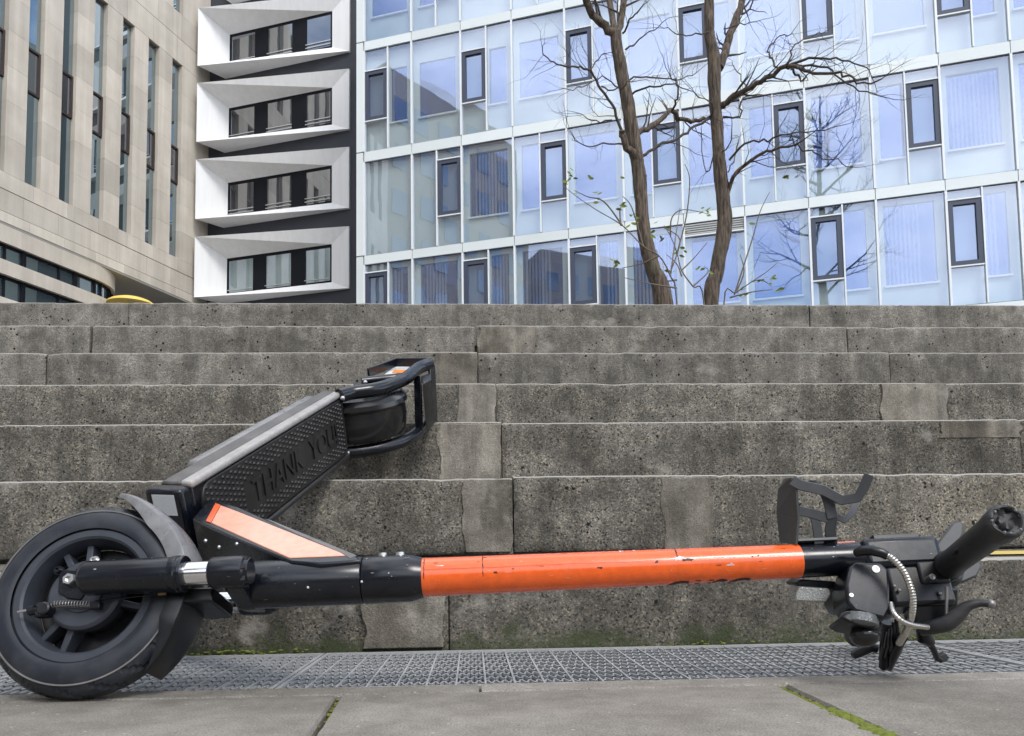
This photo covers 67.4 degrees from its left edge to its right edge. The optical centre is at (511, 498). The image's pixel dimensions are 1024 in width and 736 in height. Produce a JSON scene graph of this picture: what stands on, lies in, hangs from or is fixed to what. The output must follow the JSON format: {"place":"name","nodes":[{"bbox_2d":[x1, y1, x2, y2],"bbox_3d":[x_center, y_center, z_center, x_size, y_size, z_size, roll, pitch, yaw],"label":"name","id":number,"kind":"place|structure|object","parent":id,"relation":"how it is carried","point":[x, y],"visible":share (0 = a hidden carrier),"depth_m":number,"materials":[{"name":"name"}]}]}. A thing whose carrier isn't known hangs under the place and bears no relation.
{"place":"outdoors","nodes":[
{"label":"outdoors","id":0,"kind":"place"},
{"bbox_2d":[0,0,210,303],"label":"stone building","id":1,"kind":"structure","parent":0,"point":[102,150],"depth_m":27.38,"materials":[{"name":"stone"}]},
{"bbox_2d":[0,76,2,136],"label":"window pane","id":2,"kind":"structure","parent":1,"relation":"in","point":[1,77],"depth_m":23.93,"materials":[{"name":"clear glass"}]},
{"bbox_2d":[0,0,4,28],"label":"window pane","id":3,"kind":"structure","parent":1,"relation":"in","point":[2,2],"depth_m":24.07,"materials":[{"name":"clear glass"}]},
{"bbox_2d":[0,27,5,76],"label":"sash window","id":4,"kind":"structure","parent":1,"relation":"in","point":[2,32],"depth_m":23.99,"materials":[{"name":"brown"}]},
{"bbox_2d":[25,92,37,187],"bbox_3d":[-15.608,-11.570,24.833,0.020,3.080,0.542,-2,-4,17],"label":"window pane","id":5,"kind":"structure","parent":1,"relation":"in","point":[32,102],"depth_m":24.90,"materials":[{"name":"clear glass"}]},
{"bbox_2d":[27,47,40,98],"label":"sash window","id":6,"kind":"structure","parent":1,"relation":"in","point":[34,59],"depth_m":25.07,"materials":[{"name":"grey"}]},
{"bbox_2d":[29,0,40,53],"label":"window pane","id":7,"kind":"structure","parent":1,"relation":"in","point":[35,5],"depth_m":25.18,"materials":[{"name":"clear glass"}]},
{"bbox_2d":[0,274,78,302],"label":"ribbon window","id":8,"kind":"structure","parent":1,"relation":"in","point":[10,288],"depth_m":24.50,"materials":[{"name":"black glass"}]},
{"bbox_2d":[0,242,112,298],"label":"ribbon window","id":9,"kind":"structure","parent":1,"relation":"in","point":[8,253],"depth_m":25.49,"materials":[{"name":"black glass"}]},
{"bbox_2d":[59,114,70,203],"bbox_3d":[-15.220,-11.492,26.020,0.020,3.080,0.542,-2,-4,17],"label":"window pane","id":10,"kind":"structure","parent":1,"relation":"in","point":[65,121],"depth_m":26.09,"materials":[{"name":"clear glass"}]},
{"bbox_2d":[61,69,73,118],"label":"sash window","id":11,"kind":"structure","parent":1,"relation":"in","point":[67,80],"depth_m":26.27,"materials":[{"name":"grey glass"}]},
{"bbox_2d":[63,0,73,75],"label":"window pane","id":12,"kind":"structure","parent":1,"relation":"in","point":[68,4],"depth_m":26.40,"materials":[{"name":"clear glass"}]},
{"bbox_2d":[90,133,100,218],"bbox_3d":[-14.832,-11.414,27.208,0.020,3.080,0.542,-2,-4,17],"label":"window pane","id":13,"kind":"structure","parent":1,"relation":"in","point":[96,141],"depth_m":27.29,"materials":[{"name":"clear glass"}]},
{"bbox_2d":[92,91,102,137],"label":"sash window","id":14,"kind":"structure","parent":1,"relation":"in","point":[97,120],"depth_m":27.46,"materials":[{"name":"grey"}]},
{"bbox_2d":[93,0,103,95],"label":"window pane","id":15,"kind":"structure","parent":1,"relation":"in","point":[99,7],"depth_m":27.62,"materials":[{"name":"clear glass"}]},
{"bbox_2d":[119,150,127,231],"bbox_3d":[-14.444,-11.337,28.396,0.020,3.080,0.542,-2,-4,18],"label":"window pane","id":16,"kind":"structure","parent":1,"relation":"in","point":[123,156],"depth_m":28.48,"materials":[{"name":"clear glass"}]},
{"bbox_2d":[120,110,129,154],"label":"sash window","id":17,"kind":"structure","parent":1,"relation":"in","point":[125,118],"depth_m":28.65,"materials":[{"name":"grey glass"}]},
{"bbox_2d":[121,21,130,114],"bbox_3d":[-14.511,-16.125,28.730,0.020,3.480,0.542,-2,-4,19],"label":"window pane","id":18,"kind":"structure","parent":1,"relation":"in","point":[126,28],"depth_m":28.81,"materials":[{"name":"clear glass"}]},
{"bbox_2d":[145,166,152,244],"bbox_3d":[-14.056,-11.259,29.583,0.020,3.080,0.542,-2,-4,18],"label":"window pane","id":19,"kind":"structure","parent":1,"relation":"in","point":[149,172],"depth_m":29.67,"materials":[{"name":"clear glass"}]},
{"bbox_2d":[146,128,154,169],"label":"sash window","id":20,"kind":"structure","parent":1,"relation":"in","point":[150,163],"depth_m":29.85,"materials":[{"name":"grey glass"}]},
{"bbox_2d":[147,43,155,131],"bbox_3d":[-14.123,-16.047,29.918,0.020,3.480,0.542,-2,-4,18],"label":"window pane","id":21,"kind":"structure","parent":1,"relation":"in","point":[152,50],"depth_m":30.00,"materials":[{"name":"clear glass"}]},
{"bbox_2d":[169,181,176,256],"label":"window pane","id":22,"kind":"structure","parent":1,"relation":"in","point":[172,232],"depth_m":30.86,"materials":[{"name":"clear glass"}]},
{"bbox_2d":[170,144,177,184],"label":"sash window","id":23,"kind":"structure","parent":1,"relation":"in","point":[174,150],"depth_m":31.04,"materials":[{"name":"grey"}]},
{"bbox_2d":[171,62,178,146],"bbox_3d":[-13.735,-15.969,31.106,0.020,3.480,0.542,-2,-4,18],"label":"window pane","id":24,"kind":"structure","parent":1,"relation":"in","point":[175,69],"depth_m":31.19,"materials":[{"name":"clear glass"}]},
{"bbox_2d":[173,0,179,11],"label":"window pane","id":25,"kind":"structure","parent":1,"relation":"in","point":[176,5],"depth_m":31.54,"materials":[{"name":"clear glass"}]},
{"bbox_2d":[194,0,356,303],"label":"dark building","id":26,"kind":"structure","parent":0,"point":[275,201],"depth_m":31.56,"materials":[{"name":"concrete"}]},
{"bbox_2d":[227,244,331,293],"bbox_3d":[-9.548,-9.333,31.510,4.880,1.554,0.260,-2,-4,16],"label":"window","id":27,"kind":"structure","parent":26,"relation":"in","point":[311,265],"depth_m":31.40,"materials":[{"name":"black glass"}]},
{"bbox_2d":[228,166,331,214],"bbox_3d":[-9.594,-12.594,31.738,4.880,1.554,0.260,-2,-4,16],"label":"window","id":28,"kind":"structure","parent":26,"relation":"in","point":[311,186],"depth_m":31.61,"materials":[{"name":"black glass"}]},
{"bbox_2d":[229,88,331,137],"bbox_3d":[-9.639,-15.856,31.966,4.880,1.554,0.260,-2,-4,16],"label":"window","id":29,"kind":"structure","parent":26,"relation":"in","point":[311,109],"depth_m":31.83,"materials":[{"name":"black glass"}]},
{"bbox_2d":[230,12,331,60],"bbox_3d":[-9.685,-19.118,32.194,4.880,1.554,0.260,-2,-4,16],"label":"window","id":30,"kind":"structure","parent":26,"relation":"in","point":[314,32],"depth_m":32.05,"materials":[{"name":"black glass"}]},
{"bbox_2d":[0,672,1023,735],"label":"pavement","id":31,"kind":"structure","parent":0,"point":[970,704],"depth_m":0.88,"materials":[{"name":"grey concrete"}]},
{"bbox_2d":[0,358,1023,699],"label":"electric scooter","id":32,"kind":"object","parent":31,"relation":"on","point":[192,542],"visible":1,"depth_m":1.01,"materials":[{"name":"black paint"}]},
{"bbox_2d":[185,636,944,735],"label":"moss","id":33,"kind":"object","parent":31,"relation":"on","point":[863,725],"visible":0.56,"depth_m":0.86,"materials":[{"name":"green plant"}]},
{"bbox_2d":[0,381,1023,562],"bbox_3d":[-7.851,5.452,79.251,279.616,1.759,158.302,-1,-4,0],"label":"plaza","id":34,"kind":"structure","parent":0,"point":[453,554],"depth_m":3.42,"materials":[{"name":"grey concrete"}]},
{"bbox_2d":[106,295,152,303],"bbox_3d":[-13.559,-3.063,27.174,1.600,8.219,1.600,-1,-4,0],"label":"yellow canopy","id":35,"kind":"object","parent":34,"relation":"on","point":[124,299],"visible":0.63,"depth_m":27.07,"materials":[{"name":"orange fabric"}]},
{"bbox_2d":[561,168,680,304],"bbox_3d":[1.356,-2.246,9.212,1.492,3.688,0.338,-1,-4,-3],"label":"sapling","id":36,"kind":"object","parent":34,"relation":"on","point":[616,262],"visible":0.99,"depth_m":9.22,"materials":[{"name":"brown plant"}]},
{"bbox_2d":[520,0,741,304],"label":"bare tree","id":37,"kind":"object","parent":34,"relation":"on","point":[630,137],"visible":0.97,"depth_m":9.46,"materials":[{"name":"brown plant"}]},
{"bbox_2d":[660,165,712,304],"bbox_3d":[2.114,-2.252,9.495,0.796,3.719,0.373,-1,-4,0],"label":"sapling","id":38,"kind":"object","parent":34,"relation":"on","point":[682,247],"visible":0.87,"depth_m":9.51,"materials":[{"name":"brown plant"}]},
{"bbox_2d":[356,0,1023,305],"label":"glass office building","id":39,"kind":"structure","parent":34,"relation":"on","point":[466,159],"depth_m":22.48,"materials":[{"name":"blue glass"}]},
{"bbox_2d":[365,271,386,303],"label":"vent window","id":40,"kind":"structure","parent":39,"relation":"in","point":[378,274],"depth_m":24.89,"materials":[{"name":"grey metal"}]},
{"bbox_2d":[365,68,386,120],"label":"vent window","id":41,"kind":"structure","parent":39,"relation":"in","point":[383,72],"depth_m":25.33,"materials":[{"name":"grey metal"}]},
{"bbox_2d":[437,157,460,215],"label":"vent window","id":42,"kind":"structure","parent":39,"relation":"in","point":[441,163],"depth_m":24.38,"materials":[{"name":"grey metal"}]},
{"bbox_2d":[461,48,485,102],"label":"vent window","id":43,"kind":"structure","parent":39,"relation":"in","point":[477,52],"depth_m":24.39,"materials":[{"name":"grey"}]},
{"bbox_2d":[464,259,487,303],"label":"vent window","id":44,"kind":"structure","parent":39,"relation":"in","point":[484,262],"depth_m":23.94,"materials":[{"name":"grey metal"}]},
{"bbox_2d":[541,140,566,200],"bbox_3d":[1.286,-9.984,23.466,0.787,1.815,0.120,-2,-4,16],"label":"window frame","id":45,"kind":"structure","parent":39,"relation":"in","point":[544,146],"depth_m":23.45,"materials":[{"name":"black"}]},
{"bbox_2d":[566,26,591,83],"bbox_3d":[2.051,-13.505,23.478,0.787,1.690,0.120,-2,-4,16],"label":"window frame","id":46,"kind":"structure","parent":39,"relation":"in","point":[587,30],"depth_m":23.46,"materials":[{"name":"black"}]},
{"bbox_2d":[570,245,596,303],"bbox_3d":[2.147,-6.650,22.998,0.787,1.767,0.120,-2,-4,16],"label":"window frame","id":47,"kind":"structure","parent":39,"relation":"in","point":[592,248],"depth_m":22.97,"materials":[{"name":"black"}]},
{"bbox_2d":[652,121,680,184],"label":"vent window","id":48,"kind":"structure","parent":39,"relation":"in","point":[677,124],"depth_m":22.49,"materials":[{"name":"grey metal"}]},
{"bbox_2d":[678,3,706,62],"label":"vent window","id":49,"kind":"structure","parent":39,"relation":"in","point":[700,7],"depth_m":22.54,"materials":[{"name":"grey"}]},
{"bbox_2d":[773,101,805,166],"bbox_3d":[7.801,-10.206,21.602,0.787,1.815,0.120,-2,-4,16],"label":"vent window","id":50,"kind":"structure","parent":39,"relation":"in","point":[794,105],"depth_m":21.57,"materials":[{"name":"grey metal"}]},
{"bbox_2d":[801,0,832,39],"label":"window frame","id":51,"kind":"structure","parent":39,"relation":"in","point":[803,2],"depth_m":21.51,"materials":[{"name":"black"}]},
{"bbox_2d":[810,215,843,280],"bbox_3d":[8.662,-6.871,21.134,0.787,1.767,0.120,-2,-4,16],"label":"vent window","id":52,"kind":"structure","parent":39,"relation":"in","point":[837,218],"depth_m":21.08,"materials":[{"name":"grey"}]},
{"bbox_2d":[905,79,941,147],"bbox_3d":[11.058,-10.316,20.670,0.787,1.815,0.120,-2,-4,16],"label":"vent window","id":53,"kind":"structure","parent":39,"relation":"in","point":[933,83],"depth_m":20.62,"materials":[{"name":"grey"}]},
{"bbox_2d":[936,0,969,14],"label":"vent window","id":54,"kind":"structure","parent":39,"relation":"in","point":[966,5],"depth_m":20.58,"materials":[{"name":"grey"}]},
{"bbox_2d":[948,197,984,265],"bbox_3d":[11.919,-6.982,20.202,0.787,1.767,0.120,-2,-4,16],"label":"vent window","id":55,"kind":"structure","parent":39,"relation":"in","point":[976,202],"depth_m":20.14,"materials":[{"name":"black metal"}]},
{"bbox_2d":[723,175,797,304],"bbox_3d":[3.131,-2.233,9.596,0.999,3.666,0.366,-1,-4,0],"label":"sapling","id":56,"kind":"object","parent":34,"relation":"on","point":[761,280],"visible":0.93,"depth_m":9.61,"materials":[{"name":"brown plant"}]},
{"bbox_2d":[633,0,933,304],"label":"bare tree","id":57,"kind":"object","parent":34,"relation":"on","point":[716,59],"visible":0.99,"depth_m":9.83,"materials":[{"name":"brown plant"}]},
{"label":"ground","id":58,"kind":"structure","parent":0,"visible":0},
{"bbox_2d":[0,303,1023,655],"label":"concrete steps","id":59,"kind":"structure","parent":58,"relation":"on","point":[600,427],"depth_m":2.14,"materials":[{"name":"grey concrete"}]},
{"bbox_2d":[0,639,1023,694],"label":"drain grating","id":60,"kind":"object","parent":58,"relation":"on","point":[349,669],"visible":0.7,"depth_m":1.25,"materials":[{"name":"grey metal"}]}
]}

